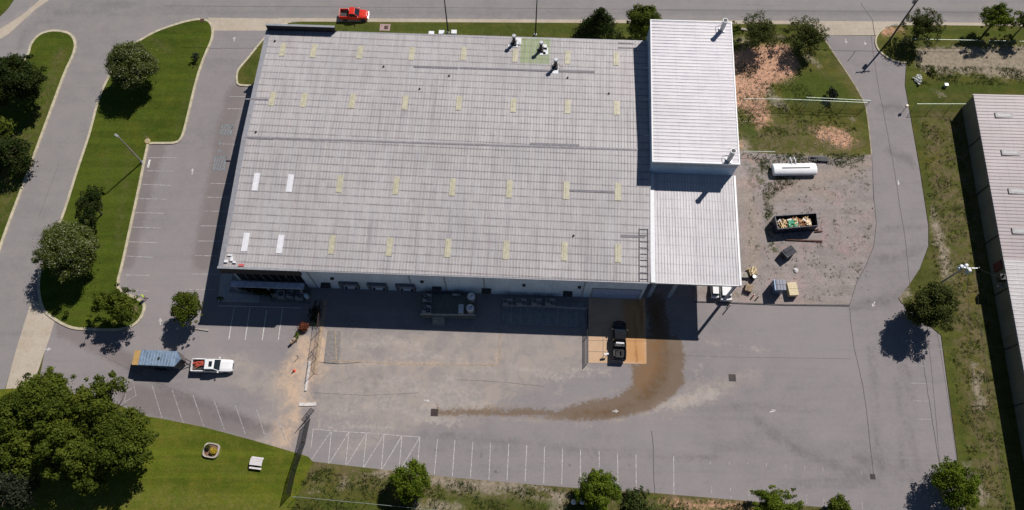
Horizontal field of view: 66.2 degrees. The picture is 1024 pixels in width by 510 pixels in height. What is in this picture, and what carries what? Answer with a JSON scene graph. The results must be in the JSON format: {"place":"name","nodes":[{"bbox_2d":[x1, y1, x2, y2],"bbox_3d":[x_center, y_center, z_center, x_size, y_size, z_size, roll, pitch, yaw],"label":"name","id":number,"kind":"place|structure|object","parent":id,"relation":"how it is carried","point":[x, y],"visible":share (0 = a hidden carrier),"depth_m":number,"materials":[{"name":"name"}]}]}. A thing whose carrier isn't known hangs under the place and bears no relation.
{"place":"outdoors","nodes":[
{"label":"outdoors","id":0,"kind":"place"},
{"bbox_2d":[0,388,312,509],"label":"lawn","id":1,"kind":"structure","parent":0,"point":[181,472],"depth_m":115.85,"materials":[{"name":"plant"}]},
{"bbox_2d":[0,388,38,446],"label":"tree","id":2,"kind":"object","parent":1,"relation":"on","point":[8,429],"visible":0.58,"depth_m":110.56,"materials":[{"name":"green plant"}]},
{"bbox_2d":[0,462,44,509],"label":"tree","id":3,"kind":"object","parent":1,"relation":"on","point":[12,491],"visible":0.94,"depth_m":110.28,"materials":[{"name":"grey plant"}]},
{"bbox_2d":[0,426,48,479],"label":"tree","id":4,"kind":"object","parent":1,"relation":"on","point":[23,452],"visible":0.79,"depth_m":110.37,"materials":[{"name":"green plant"}]},
{"bbox_2d":[4,366,77,439],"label":"tree","id":5,"kind":"object","parent":1,"relation":"on","point":[48,395],"visible":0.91,"depth_m":111.06,"materials":[{"name":"green plant"}]},
{"bbox_2d":[30,399,100,480],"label":"tree","id":6,"kind":"object","parent":1,"relation":"on","point":[62,444],"visible":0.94,"depth_m":109.67,"materials":[{"name":"green plant"}]},
{"bbox_2d":[60,447,112,495],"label":"tree","id":7,"kind":"object","parent":1,"relation":"on","point":[89,480],"visible":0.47,"depth_m":110.63,"materials":[{"name":"green plant"}]},
{"bbox_2d":[63,370,138,440],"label":"tree","id":8,"kind":"object","parent":1,"relation":"on","point":[99,407],"visible":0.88,"depth_m":111.48,"materials":[{"name":"green plant"}]},
{"bbox_2d":[87,407,158,476],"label":"tree","id":9,"kind":"object","parent":1,"relation":"on","point":[122,442],"visible":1,"depth_m":110.13,"materials":[{"name":"green plant"}]},
{"bbox_2d":[202,442,219,457],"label":"stone planter","id":10,"kind":"object","parent":1,"relation":"on","point":[205,452],"visible":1,"depth_m":117.09,"materials":[{"name":"stone"}]},
{"bbox_2d":[249,456,263,469],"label":"picnic table","id":11,"kind":"object","parent":1,"relation":"on","point":[258,462],"visible":1,"depth_m":116.06,"materials":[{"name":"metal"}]},
{"bbox_2d":[286,416,309,494],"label":"chain link fence","id":12,"kind":"object","parent":1,"relation":"on","point":[298,456],"visible":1,"depth_m":115.84,"materials":[{"name":"metal"}]},
{"bbox_2d":[5,35,875,388],"bbox_3d":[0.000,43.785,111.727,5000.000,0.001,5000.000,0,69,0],"label":"ground","id":13,"kind":"structure","parent":0,"point":[841,35],"depth_m":122.58,"materials":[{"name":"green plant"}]},
{"bbox_2d":[0,0,13,15],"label":"grass corner","id":14,"kind":"object","parent":13,"relation":"on","point":[5,5],"depth_m":147.11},
{"bbox_2d":[6,300,53,388],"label":"driveway apron","id":15,"kind":"object","parent":13,"relation":"on","point":[34,337],"visible":0.88,"depth_m":123.34,"materials":[{"name":"concrete"}]},
{"bbox_2d":[0,32,73,240],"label":"grass verge","id":16,"kind":"object","parent":13,"relation":"on","point":[52,51],"depth_m":138.98,"materials":[{"name":"plant"}]},
{"bbox_2d":[0,117,17,138],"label":"bush","id":17,"kind":"object","parent":16,"relation":"on","point":[6,125],"visible":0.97,"depth_m":132.90,"materials":[{"name":"green plant"}]},
{"bbox_2d":[0,133,38,177],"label":"tree","id":18,"kind":"object","parent":16,"relation":"on","point":[10,149],"visible":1,"depth_m":131.35,"materials":[{"name":"green plant"}]},
{"bbox_2d":[0,53,48,108],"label":"tree","id":19,"kind":"object","parent":16,"relation":"on","point":[21,77],"visible":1,"depth_m":132.75,"materials":[{"name":"green plant"}]},
{"bbox_2d":[217,273,259,301],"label":"front walkway","id":20,"kind":"structure","parent":13,"relation":"on","point":[224,286],"depth_m":126.25,"materials":[{"name":"concrete"}]},
{"bbox_2d":[208,18,293,30],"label":"driveway apron","id":21,"kind":"object","parent":13,"relation":"on","point":[238,24],"visible":0.83,"depth_m":145.69,"materials":[{"name":"concrete"}]},
{"bbox_2d":[217,23,650,298],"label":"warehouse","id":22,"kind":"structure","parent":13,"relation":"on","point":[513,164],"depth_m":124.55,"materials":[{"name":"metal"}]},
{"bbox_2d":[338,281,359,289],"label":"dock door","id":23,"kind":"structure","parent":22,"relation":"in","point":[342,284],"depth_m":123.56,"materials":[{"name":"grey metal"}]},
{"bbox_2d":[367,282,387,290],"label":"dock door","id":24,"kind":"structure","parent":22,"relation":"in","point":[370,285],"depth_m":123.49,"materials":[{"name":"grey metal"}]},
{"bbox_2d":[395,283,415,291],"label":"dock door","id":25,"kind":"structure","parent":22,"relation":"in","point":[398,286],"depth_m":123.46,"materials":[{"name":"grey plastic"}]},
{"bbox_2d":[590,288,641,298],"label":"roller door","id":26,"kind":"structure","parent":22,"relation":"in","point":[596,292],"depth_m":123.83,"materials":[{"name":"metal"}]},
{"bbox_2d":[40,31,965,509],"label":"car park","id":27,"kind":"structure","parent":13,"relation":"on","point":[696,413],"depth_m":121.78,"materials":[{"name":"asphalt"}]},
{"bbox_2d":[40,20,210,327],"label":"grass island","id":28,"kind":"structure","parent":27,"relation":"on","point":[156,110],"depth_m":135.83,"materials":[{"name":"plant"}]},
{"bbox_2d":[30,218,104,283],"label":"tree","id":29,"kind":"object","parent":28,"relation":"on","point":[63,244],"visible":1,"depth_m":121.55,"materials":[{"name":"green plant"}]},
{"bbox_2d":[74,183,104,225],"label":"tree","id":30,"kind":"object","parent":28,"relation":"on","point":[88,202],"visible":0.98,"depth_m":127.38,"materials":[{"name":"green plant"}]},
{"bbox_2d":[87,282,140,325],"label":"tree","id":31,"kind":"object","parent":28,"relation":"on","point":[119,305],"visible":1,"depth_m":120.49,"materials":[{"name":"green plant"}]},
{"bbox_2d":[103,40,160,91],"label":"tree","id":32,"kind":"object","parent":28,"relation":"on","point":[139,60],"visible":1,"depth_m":134.84,"materials":[{"name":"green plant"}]},
{"bbox_2d":[37,18,213,330],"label":"island kerb","id":33,"kind":"structure","parent":27,"relation":"on","point":[133,210],"depth_m":133.62,"materials":[{"name":"concrete"}]},
{"bbox_2d":[132,350,190,370],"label":"cargo trailer","id":34,"kind":"object","parent":27,"relation":"on","point":[159,360],"visible":1,"depth_m":119.94,"materials":[{"name":"metal"}]},
{"bbox_2d":[170,290,203,326],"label":"tree","id":35,"kind":"object","parent":27,"relation":"on","point":[184,308],"visible":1,"depth_m":120.28,"materials":[{"name":"green plant"}]},
{"bbox_2d":[130,96,250,291],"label":"car park lines","id":36,"kind":"object","parent":27,"relation":"on","point":[166,199],"visible":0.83,"depth_m":131.71,"materials":[{"name":"paint"}]},
{"bbox_2d":[190,357,234,372],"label":"pickup truck","id":37,"kind":"object","parent":27,"relation":"on","point":[219,365],"visible":1,"depth_m":120.84,"materials":[{"name":"white paint"}]},
{"bbox_2d":[152,385,285,440],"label":"parking lines","id":38,"kind":"object","parent":27,"relation":"on","point":[218,413],"visible":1,"depth_m":119.35,"materials":[{"name":"paint"}]},
{"bbox_2d":[213,125,233,169],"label":"accessible bay lines","id":39,"kind":"object","parent":27,"relation":"on","point":[221,150],"visible":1,"depth_m":135.51,"materials":[{"name":"white paint"}]},
{"bbox_2d":[218,305,295,339],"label":"front parking lines","id":40,"kind":"object","parent":27,"relation":"on","point":[265,317],"visible":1,"depth_m":125.17,"materials":[{"name":"paint"}]},
{"bbox_2d":[236,22,287,78],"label":"yard kerb","id":41,"kind":"structure","parent":27,"relation":"on","point":[251,53],"depth_m":142.86,"materials":[{"name":"concrete"}]},
{"bbox_2d":[270,289,310,303],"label":"equipment pad","id":42,"kind":"object","parent":27,"relation":"on","point":[276,299],"visible":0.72,"depth_m":125.94,"materials":[{"name":"concrete"}]},
{"bbox_2d":[277,290,285,299],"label":"condenser unit","id":43,"kind":"object","parent":42,"relation":"on","point":[281,294],"visible":0.97,"depth_m":125.10,"materials":[{"name":"metal"}]},
{"bbox_2d":[308,299,320,326],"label":"shrub","id":44,"kind":"object","parent":27,"relation":"on","point":[313,312],"visible":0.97,"depth_m":124.53,"materials":[{"name":"green plant"}]},
{"bbox_2d":[313,300,326,373],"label":"curb channel","id":45,"kind":"object","parent":27,"relation":"on","point":[320,336],"visible":1,"depth_m":123.78,"materials":[{"name":"beige concrete"}]},
{"bbox_2d":[311,298,323,372],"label":"chain link fence","id":46,"kind":"object","parent":45,"relation":"on","point":[315,336],"visible":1,"depth_m":122.30,"materials":[{"name":"metal"}]},
{"bbox_2d":[323,331,340,363],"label":"gate slab","id":47,"kind":"structure","parent":27,"relation":"on","point":[331,349],"depth_m":123.11,"materials":[{"name":"concrete"}]},
{"bbox_2d":[311,429,419,468],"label":"hatched bay lines","id":48,"kind":"object","parent":27,"relation":"on","point":[361,441],"visible":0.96,"depth_m":117.87,"materials":[{"name":"paint"}]},
{"bbox_2d":[40,164,844,396],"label":"hairline cracks","id":49,"kind":"object","parent":27,"relation":"on","point":[517,383],"visible":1,"depth_m":122.52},
{"bbox_2d":[420,293,475,325],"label":"equipment platform","id":50,"kind":"structure","parent":27,"relation":"on","point":[443,306],"depth_m":124.55,"materials":[{"name":"concrete"}]},
{"bbox_2d":[422,305,430,314],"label":"condenser unit","id":51,"kind":"object","parent":50,"relation":"on","point":[426,309],"visible":1,"depth_m":123.30,"materials":[{"name":"metal"}]},
{"bbox_2d":[422,294,431,303],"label":"condenser unit","id":52,"kind":"object","parent":50,"relation":"on","point":[427,299],"visible":1,"depth_m":124.02,"materials":[{"name":"metal"}]},
{"bbox_2d":[44,37,899,412],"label":"road arrows","id":53,"kind":"object","parent":27,"relation":"on","point":[428,401],"visible":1,"depth_m":124.77,"materials":[{"name":"paint"}]},
{"bbox_2d":[331,308,646,365],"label":"yellow lines","id":54,"kind":"object","parent":27,"relation":"on","point":[446,364],"visible":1,"depth_m":122.35,"materials":[{"name":"paint"}]},
{"bbox_2d":[311,431,673,488],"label":"parking lines","id":55,"kind":"object","parent":27,"relation":"on","point":[489,459],"visible":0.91,"depth_m":117.02,"materials":[{"name":"paint"}]},
{"bbox_2d":[502,300,584,327],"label":"striped pad","id":56,"kind":"object","parent":27,"relation":"on","point":[541,316],"visible":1,"depth_m":124.96,"materials":[{"name":"concrete"}]},
{"bbox_2d":[503,298,512,307],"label":"condenser unit","id":57,"kind":"object","parent":56,"relation":"on","point":[507,303],"visible":1,"depth_m":124.44,"materials":[{"name":"metal"}]},
{"bbox_2d":[589,297,645,363],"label":"loading slab","id":58,"kind":"structure","parent":27,"relation":"on","point":[604,313],"depth_m":124.33,"materials":[{"name":"concrete"}]},
{"bbox_2d":[611,320,627,361],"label":"pickup truck","id":59,"kind":"object","parent":58,"relation":"on","point":[618,329],"visible":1,"depth_m":122.18,"materials":[{"name":"black paint"}]},
{"bbox_2d":[614,343,624,357],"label":"tool load","id":60,"kind":"object","parent":59,"relation":"in","point":[617,352],"visible":1,"depth_m":121.89,"materials":[{"name":"plastic"}]},
{"bbox_2d":[321,4,939,492],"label":"pavement cracks","id":61,"kind":"object","parent":27,"relation":"on","point":[849,308],"visible":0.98,"depth_m":122.29,"materials":[{"name":"asphalt"}]},
{"bbox_2d":[647,173,741,301],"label":"loading canopy","id":62,"kind":"object","parent":27,"relation":"on","point":[694,231],"visible":0.94,"depth_m":121.11,"materials":[{"name":"metal"}]},
{"bbox_2d":[710,286,718,298],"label":"utility cart","id":63,"kind":"object","parent":27,"relation":"on","point":[714,293],"visible":0.67,"depth_m":125.21,"materials":[{"name":"white paint"}]},
{"bbox_2d":[719,286,731,300],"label":"parked car","id":64,"kind":"object","parent":27,"relation":"on","point":[724,291],"visible":0.45,"depth_m":125.12,"materials":[{"name":"white paint"}]},
{"bbox_2d":[875,28,906,63],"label":"kerb","id":65,"kind":"structure","parent":27,"relation":"on","point":[882,53],"depth_m":143.18,"materials":[{"name":"concrete"}]},
{"bbox_2d":[238,22,870,158],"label":"grass yard","id":66,"kind":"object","parent":13,"relation":"on","point":[819,73],"depth_m":140.84,"materials":[{"name":"plant"}]},
{"bbox_2d":[570,7,625,39],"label":"tree","id":67,"kind":"object","parent":66,"relation":"on","point":[597,24],"visible":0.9,"depth_m":139.53,"materials":[{"name":"green plant"}]},
{"bbox_2d":[626,3,662,39],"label":"tree","id":68,"kind":"object","parent":66,"relation":"on","point":[640,17],"visible":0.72,"depth_m":139.28,"materials":[{"name":"green plant"}]},
{"bbox_2d":[732,21,743,37],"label":"shrub","id":69,"kind":"object","parent":66,"relation":"on","point":[736,28],"visible":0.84,"depth_m":141.02,"materials":[{"name":"green plant"}]},
{"bbox_2d":[742,8,781,50],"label":"tree","id":70,"kind":"object","parent":66,"relation":"on","point":[757,35],"visible":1,"depth_m":139.62,"materials":[{"name":"green plant"}]},
{"bbox_2d":[740,98,866,108],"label":"chain link fence","id":71,"kind":"object","parent":66,"relation":"on","point":[805,102],"visible":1,"depth_m":137.79,"materials":[{"name":"metal"}]},
{"bbox_2d":[782,15,829,58],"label":"tree","id":72,"kind":"object","parent":66,"relation":"on","point":[806,32],"visible":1,"depth_m":139.93,"materials":[{"name":"green plant"}]},
{"bbox_2d":[826,85,838,100],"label":"shrub","id":73,"kind":"object","parent":66,"relation":"on","point":[832,92],"visible":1,"depth_m":138.31,"materials":[{"name":"green plant"}]},
{"bbox_2d":[803,97,870,106],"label":"sliding gate","id":74,"kind":"structure","parent":66,"relation":"on","point":[837,100],"depth_m":137.68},
{"bbox_2d":[291,462,826,509],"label":"rough verge","id":75,"kind":"structure","parent":13,"relation":"on","point":[488,490],"depth_m":114.98,"materials":[{"name":"green plant"}]},
{"bbox_2d":[388,457,431,504],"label":"tree","id":76,"kind":"object","parent":75,"relation":"on","point":[416,472],"visible":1,"depth_m":111.79,"materials":[{"name":"green plant"}]},
{"bbox_2d":[575,468,622,509],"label":"tree","id":77,"kind":"object","parent":75,"relation":"on","point":[593,485],"visible":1,"depth_m":111.18,"materials":[{"name":"green plant"}]},
{"bbox_2d":[622,485,652,509],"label":"shrub","id":78,"kind":"object","parent":75,"relation":"on","point":[637,501],"visible":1,"depth_m":113.76,"materials":[{"name":"green plant"}]},
{"bbox_2d":[750,485,806,509],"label":"shrub","id":79,"kind":"object","parent":75,"relation":"on","point":[773,500],"visible":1,"depth_m":111.72,"materials":[{"name":"green plant"}]},
{"bbox_2d":[824,493,852,509],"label":"shrub","id":80,"kind":"object","parent":75,"relation":"on","point":[839,502],"visible":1,"depth_m":111.72,"materials":[{"name":"green plant"}]},
{"bbox_2d":[292,61,1023,509],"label":"weeds","id":81,"kind":"object","parent":13,"relation":"on","point":[800,157],"visible":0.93,"depth_m":129.23,"materials":[{"name":"green plant"}]},
{"bbox_2d":[644,18,739,175],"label":"tall block","id":82,"kind":"structure","parent":13,"relation":"on","point":[693,124],"depth_m":125.20,"materials":[{"name":"white paint"}]},
{"bbox_2d":[694,150,875,304],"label":"gravel yard","id":83,"kind":"structure","parent":13,"relation":"on","point":[751,179],"depth_m":130.27,"materials":[{"name":"gravel"}]},
{"bbox_2d":[770,280,784,294],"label":"refuse bin","id":84,"kind":"object","parent":83,"relation":"on","point":[774,291],"visible":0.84,"depth_m":125.28,"materials":[{"name":"metal"}]},
{"bbox_2d":[774,279,785,289],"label":"bin lids","id":85,"kind":"object","parent":84,"relation":"on","point":[779,284],"visible":1,"depth_m":124.42,"materials":[{"name":"plastic"}]},
{"bbox_2d":[694,154,876,305],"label":"gravel edge","id":86,"kind":"object","parent":83,"relation":"on","point":[856,281],"visible":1,"depth_m":125.97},
{"bbox_2d":[786,282,798,296],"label":"plywood crate","id":87,"kind":"object","parent":83,"relation":"on","point":[791,289],"visible":0.99,"depth_m":125.50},
{"bbox_2d":[771,157,816,176],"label":"storage tank","id":88,"kind":"object","parent":83,"relation":"on","point":[789,169],"visible":1,"depth_m":133.18,"materials":[{"name":"metal"}]},
{"bbox_2d":[771,213,817,233],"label":"debris skip","id":89,"kind":"object","parent":83,"relation":"on","point":[813,216],"visible":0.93,"depth_m":129.34,"materials":[{"name":"black metal"}]},
{"bbox_2d":[773,216,813,228],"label":"timber debris","id":90,"kind":"object","parent":89,"relation":"in","point":[803,221],"visible":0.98,"depth_m":129.22,"materials":[{"name":"wood"}]},
{"bbox_2d":[734,47,869,300],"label":"loose stones","id":91,"kind":"object","parent":83,"relation":"on","point":[764,123],"visible":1,"depth_m":138.33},
{"bbox_2d":[809,155,828,161],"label":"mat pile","id":92,"kind":"object","parent":83,"relation":"on","point":[817,158],"visible":1,"depth_m":134.82,"materials":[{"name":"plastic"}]},
{"bbox_2d":[819,31,871,156],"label":"drive kerb","id":93,"kind":"structure","parent":13,"relation":"on","point":[858,92],"depth_m":140.12,"materials":[{"name":"concrete"}]},
{"bbox_2d":[811,21,900,34],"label":"driveway apron","id":94,"kind":"object","parent":13,"relation":"on","point":[851,27],"visible":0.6,"depth_m":145.44,"materials":[{"name":"concrete"}]},
{"bbox_2d":[877,25,1023,509],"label":"verge","id":95,"kind":"structure","parent":13,"relation":"on","point":[985,57],"depth_m":130.16,"materials":[{"name":"green plant"}]},
{"bbox_2d":[887,0,917,42],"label":"power pole","id":96,"kind":"object","parent":95,"relation":"on","point":[914,2],"visible":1,"depth_m":139.16,"materials":[{"name":"brown wood"}]},
{"bbox_2d":[902,7,948,43],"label":"tree","id":97,"kind":"object","parent":95,"relation":"on","point":[923,25],"visible":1,"depth_m":139.97,"materials":[{"name":"green plant"}]},
{"bbox_2d":[901,280,960,332],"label":"tree","id":98,"kind":"object","parent":95,"relation":"on","point":[928,310],"visible":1,"depth_m":119.18,"materials":[{"name":"green plant"}]},
{"bbox_2d":[927,455,981,509],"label":"tree","id":99,"kind":"object","parent":95,"relation":"on","point":[954,474],"visible":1,"depth_m":110.92,"materials":[{"name":"green plant"}]},
{"bbox_2d":[941,264,978,282],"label":"transformer pole","id":100,"kind":"object","parent":95,"relation":"on","point":[962,267],"visible":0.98,"depth_m":121.29,"materials":[{"name":"metal"}]},
{"bbox_2d":[979,1,1022,32],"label":"tree","id":101,"kind":"object","parent":95,"relation":"on","point":[1002,19],"visible":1,"depth_m":140.41,"materials":[{"name":"green plant"}]},
{"bbox_2d":[1011,11,1023,34],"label":"tree","id":102,"kind":"object","parent":95,"relation":"on","point":[1021,16],"visible":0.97,"depth_m":141.37,"materials":[{"name":"green plant"}]},
{"bbox_2d":[962,94,1023,459],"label":"neighbour warehouse","id":103,"kind":"structure","parent":13,"relation":"on","point":[994,126],"depth_m":128.25,"materials":[{"name":"metal"}]},
{"bbox_2d":[993,260,1002,272],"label":"red door","id":104,"kind":"structure","parent":103,"relation":"in","point":[997,266],"depth_m":125.48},
{"bbox_2d":[0,0,1023,388],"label":"road","id":105,"kind":"structure","parent":0,"point":[98,30],"depth_m":146.12,"materials":[{"name":"asphalt"}]},
{"bbox_2d":[0,0,47,38],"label":"gutter","id":106,"kind":"object","parent":105,"relation":"on","point":[7,29],"visible":1,"depth_m":145.87,"materials":[{"name":"concrete"}]},
{"bbox_2d":[0,29,76,250],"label":"verge kerb","id":107,"kind":"structure","parent":105,"relation":"on","point":[41,134],"depth_m":138.13,"materials":[{"name":"concrete"}]},
{"bbox_2d":[339,7,368,21],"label":"pickup truck","id":108,"kind":"object","parent":105,"relation":"on","point":[352,13],"visible":1,"depth_m":145.09,"materials":[{"name":"red paint"}]},
{"bbox_2d":[278,18,810,23],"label":"gutter","id":109,"kind":"object","parent":105,"relation":"on","point":[459,20],"visible":0.5,"depth_m":145.94,"materials":[{"name":"concrete"}]},
{"bbox_2d":[247,6,969,12],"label":"road seams","id":110,"kind":"object","parent":105,"relation":"on","point":[657,9],"visible":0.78,"depth_m":146.78,"materials":[{"name":"asphalt"}]},
{"bbox_2d":[897,22,1022,25],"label":"gutter","id":111,"kind":"object","parent":105,"relation":"on","point":[960,23],"visible":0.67,"depth_m":145.69,"materials":[{"name":"concrete"}]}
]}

